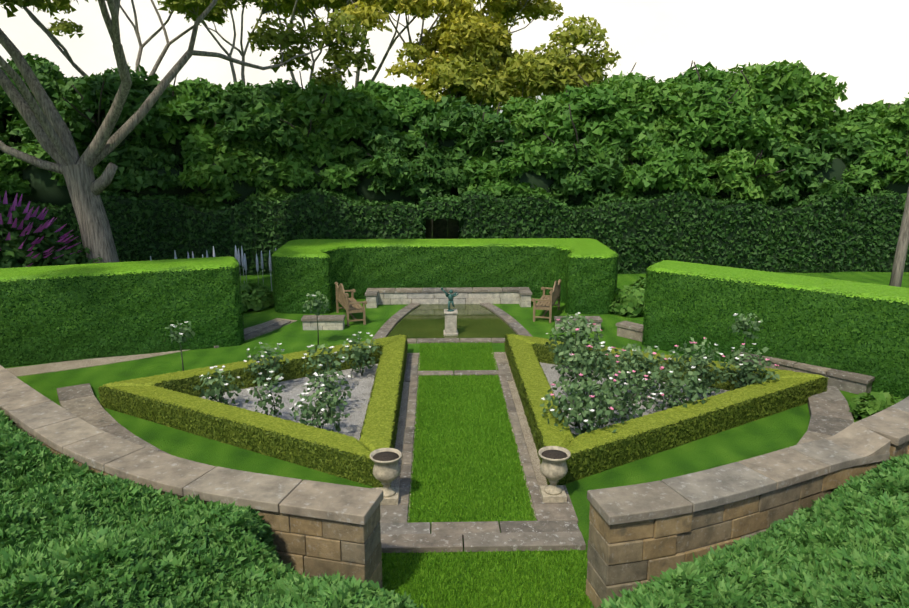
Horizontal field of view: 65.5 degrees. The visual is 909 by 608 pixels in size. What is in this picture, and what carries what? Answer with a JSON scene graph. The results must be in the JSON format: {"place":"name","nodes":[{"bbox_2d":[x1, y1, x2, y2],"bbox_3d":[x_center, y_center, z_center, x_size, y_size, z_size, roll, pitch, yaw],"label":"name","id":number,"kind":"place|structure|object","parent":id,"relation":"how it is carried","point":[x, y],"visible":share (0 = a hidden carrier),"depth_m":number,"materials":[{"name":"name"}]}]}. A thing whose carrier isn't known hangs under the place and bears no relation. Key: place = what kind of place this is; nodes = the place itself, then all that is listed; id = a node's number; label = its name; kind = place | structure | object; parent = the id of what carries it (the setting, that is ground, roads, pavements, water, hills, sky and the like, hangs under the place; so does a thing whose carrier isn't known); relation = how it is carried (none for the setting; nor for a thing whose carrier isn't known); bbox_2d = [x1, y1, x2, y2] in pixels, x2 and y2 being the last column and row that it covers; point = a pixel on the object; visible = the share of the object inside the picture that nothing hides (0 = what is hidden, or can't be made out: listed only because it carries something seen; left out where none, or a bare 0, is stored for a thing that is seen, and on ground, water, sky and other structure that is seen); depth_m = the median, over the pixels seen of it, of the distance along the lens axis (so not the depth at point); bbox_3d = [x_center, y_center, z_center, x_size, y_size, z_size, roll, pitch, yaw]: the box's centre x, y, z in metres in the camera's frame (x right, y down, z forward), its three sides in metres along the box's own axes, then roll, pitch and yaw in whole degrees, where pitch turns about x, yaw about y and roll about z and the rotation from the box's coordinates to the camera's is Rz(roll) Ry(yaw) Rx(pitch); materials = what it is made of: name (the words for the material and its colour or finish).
{"place":"outdoors","nodes":[
{"label":"outdoors","id":0,"kind":"place"},
{"bbox_2d":[302,321,344,329],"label":"wing wall","id":1,"kind":"structure","parent":0,"point":[333,325],"depth_m":19.10,"materials":[{"name":"stone"}]},
{"bbox_2d":[301,315,344,321],"bbox_3d":[-3.564,0.385,19.226,1.144,0.081,0.404,0,13,-1],"label":"wall coping","id":2,"kind":"object","parent":1,"relation":"on","point":[307,318],"visible":1,"depth_m":19.04,"materials":[{"name":"grey stone"}]},
{"bbox_2d":[387,304,517,338],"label":"pond water","id":3,"kind":"structure","parent":0,"point":[428,321],"depth_m":19.78,"materials":[{"name":"green liquid"}]},
{"bbox_2d":[0,0,908,111],"bbox_3d":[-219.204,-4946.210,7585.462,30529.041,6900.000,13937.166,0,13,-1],"label":"sky","id":4,"kind":"structure","parent":0,"point":[860,48],"depth_m":9255.41,"materials":[{"name":"white"}]},
{"bbox_2d":[57,303,853,552],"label":"paving","id":5,"kind":"structure","parent":0,"point":[554,526],"depth_m":11.15,"materials":[{"name":"stone"}]},
{"bbox_2d":[370,448,401,504],"bbox_3d":[-0.973,2.470,10.099,0.460,0.695,0.460,0,13,-1],"label":"urn","id":6,"kind":"object","parent":5,"relation":"on","point":[386,470],"visible":0.98,"depth_m":10.00,"materials":[{"name":"stone"}]},
{"bbox_2d":[538,446,570,502],"bbox_3d":[1.427,2.455,10.159,0.460,0.695,0.460,0,13,-1],"label":"urn","id":7,"kind":"object","parent":5,"relation":"on","point":[554,469],"visible":1,"depth_m":10.07,"materials":[{"name":"stone"}]},
{"bbox_2d":[5,196,908,607],"bbox_3d":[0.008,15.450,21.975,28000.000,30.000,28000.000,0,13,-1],"label":"ground","id":8,"kind":"structure","parent":0,"point":[775,432],"depth_m":12.68,"materials":[{"name":"green plant"}]},
{"bbox_2d":[0,131,22,198],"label":"tree","id":9,"kind":"object","parent":8,"relation":"on","point":[5,137],"visible":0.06,"depth_m":27.28,"materials":[{"name":"green plant"}]},
{"bbox_2d":[0,191,81,267],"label":"buddleia","id":10,"kind":"object","parent":8,"relation":"on","point":[46,242],"visible":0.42,"depth_m":20.03,"materials":[{"name":"purple plant"}]},
{"bbox_2d":[0,53,99,142],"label":"tree","id":11,"kind":"object","parent":8,"relation":"on","point":[48,73],"visible":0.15,"depth_m":27.66,"materials":[{"name":"green plant"}]},
{"bbox_2d":[0,141,120,206],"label":"tree","id":12,"kind":"object","parent":8,"relation":"on","point":[32,183],"visible":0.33,"depth_m":26.36,"materials":[{"name":"green plant"}]},
{"bbox_2d":[55,241,101,264],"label":"shrub","id":13,"kind":"object","parent":8,"relation":"on","point":[72,258],"visible":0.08,"depth_m":20.41,"materials":[{"name":"green plant"}]},
{"bbox_2d":[17,64,180,168],"bbox_3d":[-13.689,-5.579,28.733,7.832,8.027,5.810,0,13,-1],"label":"tree","id":14,"kind":"object","parent":8,"relation":"on","point":[84,107],"visible":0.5,"depth_m":26.97,"materials":[{"name":"green plant"}]},
{"bbox_2d":[0,256,244,367],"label":"hedge","id":15,"kind":"object","parent":8,"relation":"on","point":[57,313],"visible":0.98,"depth_m":16.64,"materials":[{"name":"green plant"}]},
{"bbox_2d":[22,0,232,76],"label":"tall tree","id":16,"kind":"object","parent":8,"relation":"on","point":[65,27],"visible":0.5,"depth_m":38.34,"materials":[{"name":"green plant"}]},
{"bbox_2d":[93,137,197,196],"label":"tree","id":17,"kind":"object","parent":8,"relation":"on","point":[148,173],"visible":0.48,"depth_m":26.80,"materials":[{"name":"green plant"}]},
{"bbox_2d":[162,320,194,370],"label":"standard rose","id":18,"kind":"object","parent":8,"relation":"on","point":[180,337],"visible":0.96,"depth_m":14.75,"materials":[{"name":"green plant"}]},
{"bbox_2d":[129,77,236,170],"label":"tree","id":19,"kind":"object","parent":8,"relation":"on","point":[189,101],"visible":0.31,"depth_m":27.44,"materials":[{"name":"green plant"}]},
{"bbox_2d":[0,0,376,262],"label":"tree","id":20,"kind":"object","parent":8,"relation":"on","point":[51,132],"visible":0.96,"depth_m":20.48,"materials":[{"name":"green plant"}]},
{"bbox_2d":[8,419,382,587],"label":"terrace wall","id":21,"kind":"structure","parent":8,"relation":"on","point":[360,544],"depth_m":7.62,"materials":[{"name":"stone"}]},
{"bbox_2d":[0,365,383,524],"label":"wall coping","id":22,"kind":"object","parent":21,"relation":"on","point":[42,418],"visible":0.94,"depth_m":8.26,"materials":[{"name":"stone"}]},
{"bbox_2d":[0,407,422,607],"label":"juniper","id":23,"kind":"object","parent":8,"relation":"on","point":[73,535],"visible":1,"depth_m":6.33,"materials":[{"name":"green plant"}]},
{"bbox_2d":[150,245,275,290],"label":"flower spikes","id":24,"kind":"object","parent":8,"relation":"on","point":[243,260],"visible":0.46,"depth_m":23.94,"materials":[{"name":"grey"}]},
{"bbox_2d":[178,136,287,209],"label":"tree","id":25,"kind":"object","parent":8,"relation":"on","point":[229,177],"visible":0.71,"depth_m":26.66,"materials":[{"name":"green plant"}]},
{"bbox_2d":[157,0,314,83],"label":"tall tree","id":26,"kind":"object","parent":8,"relation":"on","point":[193,10],"visible":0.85,"depth_m":37.21,"materials":[{"name":"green plant"}]},
{"bbox_2d":[98,335,407,487],"bbox_3d":[-3.960,1.775,13.732,5.861,0.546,6.999,0,13,-1],"label":"box hedge","id":27,"kind":"object","parent":8,"relation":"on","point":[173,400],"visible":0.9,"depth_m":12.51,"materials":[{"name":"green plant"}]},
{"bbox_2d":[240,282,273,311],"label":"shrub","id":28,"kind":"object","parent":8,"relation":"on","point":[255,296],"visible":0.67,"depth_m":21.25,"materials":[{"name":"green plant"}]},
{"bbox_2d":[192,71,349,185],"bbox_3d":[-7.472,-5.521,28.912,6.906,7.777,5.414,0,13,-1],"label":"tree","id":29,"kind":"object","parent":8,"relation":"on","point":[251,111],"visible":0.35,"depth_m":27.03,"materials":[{"name":"green plant"}]},
{"bbox_2d":[6,318,547,522],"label":"gravel paths","id":30,"kind":"structure","parent":8,"relation":"on","point":[541,479],"depth_m":14.81,"materials":[{"name":"stone"}]},
{"bbox_2d":[201,364,377,439],"bbox_3d":[-3.732,1.972,13.793,4.327,0.001,5.185,0,13,-1],"label":"gravel bed","id":31,"kind":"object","parent":8,"relation":"on","point":[356,406],"depth_m":14.13,"materials":[{"name":"grey gravel"}]},
{"bbox_2d":[191,365,243,404],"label":"rose","id":32,"kind":"object","parent":31,"relation":"on","point":[217,389],"visible":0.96,"depth_m":13.37,"materials":[{"name":"green plant"}]},
{"bbox_2d":[244,342,288,390],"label":"rose","id":33,"kind":"object","parent":31,"relation":"on","point":[266,367],"visible":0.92,"depth_m":14.39,"materials":[{"name":"green plant"}]},
{"bbox_2d":[245,371,288,417],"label":"rose","id":34,"kind":"object","parent":31,"relation":"on","point":[263,404],"visible":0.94,"depth_m":12.65,"materials":[{"name":"green plant"}]},
{"bbox_2d":[289,387,349,431],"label":"rose","id":35,"kind":"object","parent":31,"relation":"on","point":[326,416],"visible":0.94,"depth_m":12.01,"materials":[{"name":"green plant"}]},
{"bbox_2d":[302,344,344,391],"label":"rose","id":36,"kind":"object","parent":31,"relation":"on","point":[323,371],"visible":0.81,"depth_m":14.33,"materials":[{"name":"green plant"}]},
{"bbox_2d":[302,367,351,411],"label":"rose","id":37,"kind":"object","parent":31,"relation":"on","point":[331,387],"visible":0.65,"depth_m":13.25,"materials":[{"name":"green plant"}]},
{"bbox_2d":[338,332,382,375],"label":"rose","id":38,"kind":"object","parent":31,"relation":"on","point":[357,354],"visible":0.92,"depth_m":15.26,"materials":[{"name":"green plant"}]},
{"bbox_2d":[259,0,357,83],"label":"tall tree","id":39,"kind":"object","parent":8,"relation":"on","point":[293,8],"visible":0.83,"depth_m":39.39,"materials":[{"name":"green plant"}]},
{"bbox_2d":[264,132,366,201],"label":"tree","id":40,"kind":"object","parent":8,"relation":"on","point":[297,176],"visible":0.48,"depth_m":26.93,"materials":[{"name":"green plant"}]},
{"bbox_2d":[303,291,329,344],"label":"standard rose","id":41,"kind":"object","parent":8,"relation":"on","point":[318,302],"visible":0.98,"depth_m":17.49,"materials":[{"name":"green plant"}]},
{"bbox_2d":[272,78,399,162],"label":"tree","id":42,"kind":"object","parent":8,"relation":"on","point":[342,112],"visible":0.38,"depth_m":27.41,"materials":[{"name":"green plant"}]},
{"bbox_2d":[335,282,366,325],"bbox_3d":[-2.971,-0.093,20.240,0.600,1.040,1.690,-5,14,-19],"label":"bench","id":43,"kind":"object","parent":8,"relation":"on","point":[351,305],"visible":1,"depth_m":19.83,"materials":[{"name":"brown wood"}]},
{"bbox_2d":[307,0,434,87],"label":"tall tree","id":44,"kind":"object","parent":8,"relation":"on","point":[392,42],"visible":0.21,"depth_m":42.47,"materials":[{"name":"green plant"}]},
{"bbox_2d":[365,290,377,307],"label":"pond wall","id":45,"kind":"structure","parent":8,"relation":"on","point":[371,298],"depth_m":21.50,"materials":[{"name":"stone"}]},
{"bbox_2d":[340,126,449,203],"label":"tree","id":46,"kind":"object","parent":8,"relation":"on","point":[387,169],"visible":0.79,"depth_m":27.11,"materials":[{"name":"green plant"}]},
{"bbox_2d":[352,79,480,155],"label":"tree","id":47,"kind":"object","parent":8,"relation":"on","point":[412,104],"visible":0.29,"depth_m":28.75,"materials":[{"name":"green plant"}]},
{"bbox_2d":[424,219,459,238],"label":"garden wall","id":48,"kind":"structure","parent":8,"relation":"on","point":[442,229],"depth_m":32.86,"materials":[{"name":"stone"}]},
{"bbox_2d":[271,238,618,313],"bbox_3d":[-0.323,-0.915,22.230,10.325,1.858,3.621,0,13,-1],"label":"hedge","id":49,"kind":"object","parent":8,"relation":"on","point":[584,270],"visible":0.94,"depth_m":22.46,"materials":[{"name":"green plant"}]},
{"bbox_2d":[377,292,518,304],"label":"pond wall","id":50,"kind":"structure","parent":8,"relation":"on","point":[470,297],"depth_m":22.00,"materials":[{"name":"stone"}]},
{"bbox_2d":[390,298,500,304],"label":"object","id":51,"kind":"object","parent":50,"relation":"attached to","point":[438,298],"depth_m":22.01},
{"bbox_2d":[367,287,529,292],"bbox_3d":[-0.190,-0.436,22.097,5.085,0.083,0.374,0,13,-1],"label":"wall coping","id":52,"kind":"object","parent":50,"relation":"on","point":[447,290],"visible":0.94,"depth_m":21.98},
{"bbox_2d":[444,309,457,335],"bbox_3d":[-0.100,0.535,18.711,0.380,0.730,0.380,0,13,-1],"label":"statue pedestal","id":53,"kind":"object","parent":8,"relation":"on","point":[451,324],"visible":0.88,"depth_m":18.55,"materials":[{"name":"stone"}]},
{"bbox_2d":[441,287,457,311],"bbox_3d":[-0.125,-0.128,18.558,0.470,0.650,0.212,0,13,-1],"label":"pond statue","id":54,"kind":"object","parent":53,"relation":"on","point":[450,296],"visible":1,"depth_m":18.53,"materials":[{"name":"teal metal"}]},
{"bbox_2d":[339,0,563,84],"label":"tall tree","id":55,"kind":"object","parent":8,"relation":"on","point":[371,13],"visible":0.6,"depth_m":38.95,"materials":[{"name":"green plant"}]},
{"bbox_2d":[0,187,908,275],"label":"hedge","id":56,"kind":"object","parent":8,"relation":"on","point":[857,232],"visible":0.65,"depth_m":26.47,"materials":[{"name":"green plant"}]},
{"bbox_2d":[396,40,518,108],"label":"tall tree","id":57,"kind":"object","parent":8,"relation":"on","point":[476,77],"visible":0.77,"depth_m":35.73,"materials":[{"name":"yellow plant"}]},
{"bbox_2d":[384,0,541,113],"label":"tall tree","id":58,"kind":"object","parent":8,"relation":"on","point":[463,25],"visible":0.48,"depth_m":36.49,"materials":[{"name":"yellow plant"}]},
{"bbox_2d":[408,94,519,195],"bbox_3d":[0.249,-5.155,29.462,6.395,6.851,4.891,0,13,-1],"label":"tree","id":59,"kind":"object","parent":8,"relation":"on","point":[461,129],"visible":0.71,"depth_m":27.66,"materials":[{"name":"green plant"}]},
{"bbox_2d":[459,141,579,198],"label":"tree","id":60,"kind":"object","parent":8,"relation":"on","point":[519,174],"visible":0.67,"depth_m":26.99,"materials":[{"name":"green plant"}]},
{"bbox_2d":[495,110,546,160],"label":"tree","id":61,"kind":"object","parent":8,"relation":"on","point":[519,139],"visible":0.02,"depth_m":28.27,"materials":[{"name":"green plant"}]},
{"bbox_2d":[518,290,531,306],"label":"stone pier","id":62,"kind":"structure","parent":8,"relation":"on","point":[524,298],"depth_m":21.62,"materials":[{"name":"stone"}]},
{"bbox_2d":[445,14,620,111],"bbox_3d":[4.362,-10.068,40.312,10.267,11.363,8.643,12,18,41],"label":"tall tree","id":63,"kind":"object","parent":8,"relation":"on","point":[548,72],"visible":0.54,"depth_m":36.10,"materials":[{"name":"yellow plant"}]},
{"bbox_2d":[531,279,560,322],"bbox_3d":[2.679,-0.174,20.576,0.600,1.040,1.690,4,14,16],"label":"bench","id":64,"kind":"object","parent":8,"relation":"on","point":[546,302],"visible":1,"depth_m":20.13,"materials":[{"name":"brown wood"}]},
{"bbox_2d":[501,94,596,162],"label":"tree","id":65,"kind":"object","parent":8,"relation":"on","point":[530,117],"visible":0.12,"depth_m":28.53,"materials":[{"name":"green plant"}]},
{"bbox_2d":[564,312,590,333],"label":"standard rose","id":66,"kind":"object","parent":8,"relation":"on","point":[573,324],"visible":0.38,"depth_m":16.24,"materials":[{"name":"green plant"}]},
{"bbox_2d":[525,84,657,170],"bbox_3d":[5.117,-5.353,29.371,7.827,7.294,4.710,0,13,-1],"label":"tree","id":67,"kind":"object","parent":8,"relation":"on","point":[623,131],"visible":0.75,"depth_m":27.61,"materials":[{"name":"green plant"}]},
{"bbox_2d":[536,137,647,207],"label":"tree","id":68,"kind":"object","parent":8,"relation":"on","point":[587,185],"visible":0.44,"depth_m":26.99,"materials":[{"name":"green plant"}]},
{"bbox_2d":[543,63,695,165],"bbox_3d":[7.398,-5.977,29.743,8.039,8.341,6.061,0,13,-1],"label":"tree","id":69,"kind":"object","parent":8,"relation":"on","point":[655,97],"visible":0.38,"depth_m":27.95,"materials":[{"name":"green plant"}]},
{"bbox_2d":[609,285,644,316],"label":"shrub","id":70,"kind":"object","parent":8,"relation":"on","point":[629,300],"visible":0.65,"depth_m":20.58,"materials":[{"name":"green plant"}]},
{"bbox_2d":[539,362,728,434],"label":"rose bed gravel","id":71,"kind":"structure","parent":8,"relation":"on","point":[552,375],"depth_m":14.35,"materials":[{"name":"grey gravel"}]},
{"bbox_2d":[545,313,604,368],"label":"rose","id":72,"kind":"object","parent":71,"relation":"on","point":[572,340],"visible":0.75,"depth_m":15.26,"materials":[{"name":"green plant"}]},
{"bbox_2d":[540,373,626,437],"bbox_3d":[2.178,1.813,11.952,1.498,1.196,1.465,0,13,-1],"label":"rose","id":73,"kind":"object","parent":71,"relation":"on","point":[591,410],"visible":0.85,"depth_m":11.79,"materials":[{"name":"green plant"}]},
{"bbox_2d":[551,337,623,402],"bbox_3d":[2.572,1.320,13.667,1.305,1.356,1.351,-9,16,-34],"label":"rose","id":74,"kind":"object","parent":71,"relation":"on","point":[585,369],"visible":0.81,"depth_m":13.48,"materials":[{"name":"green plant"}]},
{"bbox_2d":[599,370,655,422],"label":"rose","id":75,"kind":"object","parent":71,"relation":"on","point":[629,400],"visible":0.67,"depth_m":12.60,"materials":[{"name":"green plant"}]},
{"bbox_2d":[600,343,671,394],"bbox_3d":[3.663,1.333,14.204,1.438,1.081,1.506,0,13,-1],"label":"rose","id":76,"kind":"object","parent":71,"relation":"on","point":[634,359],"visible":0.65,"depth_m":14.05,"materials":[{"name":"green plant"}]},
{"bbox_2d":[641,362,709,410],"bbox_3d":[4.091,1.620,13.035,1.236,1.066,1.183,0,13,-1],"label":"rose","id":77,"kind":"object","parent":71,"relation":"on","point":[672,390],"visible":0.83,"depth_m":12.92,"materials":[{"name":"green plant"}]},
{"bbox_2d":[663,337,727,399],"bbox_3d":[4.706,1.293,13.897,1.178,1.300,1.221,-9,16,-33],"label":"rose","id":78,"kind":"object","parent":71,"relation":"on","point":[700,359],"visible":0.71,"depth_m":13.80,"materials":[{"name":"green plant"}]},
{"bbox_2d":[719,343,779,388],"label":"rose","id":79,"kind":"object","parent":71,"relation":"on","point":[745,372],"visible":0.9,"depth_m":13.92,"materials":[{"name":"green plant"}]},
{"bbox_2d":[628,277,645,288],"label":"shrub","id":80,"kind":"object","parent":8,"relation":"on","point":[640,282],"visible":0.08,"depth_m":22.07,"materials":[{"name":"green plant"}]},
{"bbox_2d":[504,334,828,484],"bbox_3d":[4.403,1.727,13.948,6.215,0.547,7.000,0,13,-1],"label":"box hedge","id":81,"kind":"object","parent":8,"relation":"on","point":[599,450],"visible":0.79,"depth_m":12.51,"materials":[{"name":"green plant"}]},
{"bbox_2d":[615,130,722,198],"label":"tree","id":82,"kind":"object","parent":8,"relation":"on","point":[664,168],"visible":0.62,"depth_m":26.57,"materials":[{"name":"green plant"}]},
{"bbox_2d":[650,60,787,181],"bbox_3d":[10.645,-5.893,29.485,7.149,8.224,5.858,0,13,-1],"label":"tree","id":83,"kind":"object","parent":8,"relation":"on","point":[712,117],"visible":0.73,"depth_m":27.20,"materials":[{"name":"green plant"}]},
{"bbox_2d":[586,462,882,607],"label":"terrace wall","id":84,"kind":"structure","parent":8,"relation":"on","point":[615,567],"depth_m":7.74,"materials":[{"name":"stone"}]},
{"bbox_2d":[610,511,767,581],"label":"mortar joints","id":85,"kind":"object","parent":84,"relation":"attached to","point":[691,530],"visible":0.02,"depth_m":7.80,"materials":[{"name":"brown"}]},
{"bbox_2d":[587,439,889,524],"bbox_3d":[3.447,2.019,8.293,4.163,0.112,0.700,-5,15,-22],"label":"wall coping","id":86,"kind":"object","parent":84,"relation":"on","point":[732,482],"visible":0.88,"depth_m":8.00,"materials":[{"name":"stone"}]},
{"bbox_2d":[824,422,890,456],"bbox_3d":[5.105,1.717,8.961,0.452,0.175,0.585,-4,14,-16],"label":"coping stone","id":87,"kind":"object","parent":86,"relation":"on","point":[859,440],"visible":1,"depth_m":8.93,"materials":[{"name":"stone"}]},
{"bbox_2d":[696,136,792,206],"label":"tree","id":88,"kind":"object","parent":8,"relation":"on","point":[732,173],"visible":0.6,"depth_m":26.84,"materials":[{"name":"green plant"}]},
{"bbox_2d":[616,321,874,393],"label":"stone wall","id":89,"kind":"structure","parent":8,"relation":"on","point":[852,382],"depth_m":14.99,"materials":[{"name":"stone"}]},
{"bbox_2d":[728,313,763,360],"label":"standard rose","id":90,"kind":"object","parent":8,"relation":"on","point":[744,325],"visible":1,"depth_m":14.95,"materials":[{"name":"green plant"}]},
{"bbox_2d":[591,453,908,607],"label":"juniper","id":91,"kind":"object","parent":8,"relation":"on","point":[846,545],"visible":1,"depth_m":6.25,"materials":[{"name":"green plant"}]},
{"bbox_2d":[642,260,908,397],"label":"hedge","id":92,"kind":"object","parent":8,"relation":"on","point":[854,327],"visible":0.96,"depth_m":15.41,"materials":[{"name":"green plant"}]},
{"bbox_2d":[715,60,858,163],"bbox_3d":[13.165,-6.023,29.954,6.944,8.296,5.524,0,13,-1],"label":"tree","id":93,"kind":"object","parent":8,"relation":"on","point":[804,94],"visible":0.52,"depth_m":28.04,"materials":[{"name":"green plant"}]},
{"bbox_2d":[762,128,876,207],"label":"tree","id":94,"kind":"object","parent":8,"relation":"on","point":[819,161],"visible":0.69,"depth_m":27.12,"materials":[{"name":"green plant"}]},
{"bbox_2d":[810,107,864,132],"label":"tree","id":95,"kind":"object","parent":8,"relation":"on","point":[843,115],"visible":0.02,"depth_m":28.98,"materials":[{"name":"green plant"}]},
{"bbox_2d":[841,145,908,209],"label":"tree","id":96,"kind":"object","parent":8,"relation":"on","point":[884,170],"visible":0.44,"depth_m":27.08,"materials":[{"name":"green plant"}]},
{"bbox_2d":[849,391,904,418],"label":"shrub","id":97,"kind":"object","parent":8,"relation":"on","point":[863,405],"visible":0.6,"depth_m":12.98,"materials":[{"name":"green plant"}]},
{"bbox_2d":[847,104,908,152],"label":"tree","id":98,"kind":"object","parent":8,"relation":"on","point":[879,136],"visible":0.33,"depth_m":28.28,"materials":[{"name":"green plant"}]},
{"bbox_2d":[863,92,908,149],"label":"tree","id":99,"kind":"object","parent":8,"relation":"on","point":[895,116],"visible":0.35,"depth_m":28.15,"materials":[{"name":"green plant"}]},
{"bbox_2d":[885,441,908,461],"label":"terrace wall","id":100,"kind":"structure","parent":8,"relation":"on","point":[895,450],"depth_m":8.94,"materials":[{"name":"stone"}]},
{"bbox_2d":[853,396,908,445],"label":"wall coping","id":101,"kind":"object","parent":100,"relation":"on","point":[891,423],"visible":0.92,"depth_m":9.27,"materials":[{"name":"stone"}]},
{"bbox_2d":[889,187,908,286],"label":"trunk","id":102,"kind":"object","parent":8,"relation":"on","point":[899,261],"visible":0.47,"depth_m":20.64,"materials":[{"name":"brown plant"}]},
{"bbox_2d":[381,342,592,607],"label":"lawn","id":103,"kind":"structure","parent":0,"point":[476,360],"depth_m":10.51,"materials":[{"name":"green plant"}]},
{"bbox_2d":[555,321,600,331],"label":"wing wall","id":104,"kind":"structure","parent":0,"point":[596,325],"depth_m":18.99,"materials":[{"name":"stone"}]},
{"bbox_2d":[554,316,602,322],"bbox_3d":[3.341,0.413,19.107,1.246,0.082,0.401,0,13,-1],"label":"wall coping","id":105,"kind":"object","parent":104,"relation":"on","point":[597,318],"visible":0.5,"depth_m":19.03,"materials":[{"name":"grey stone"}]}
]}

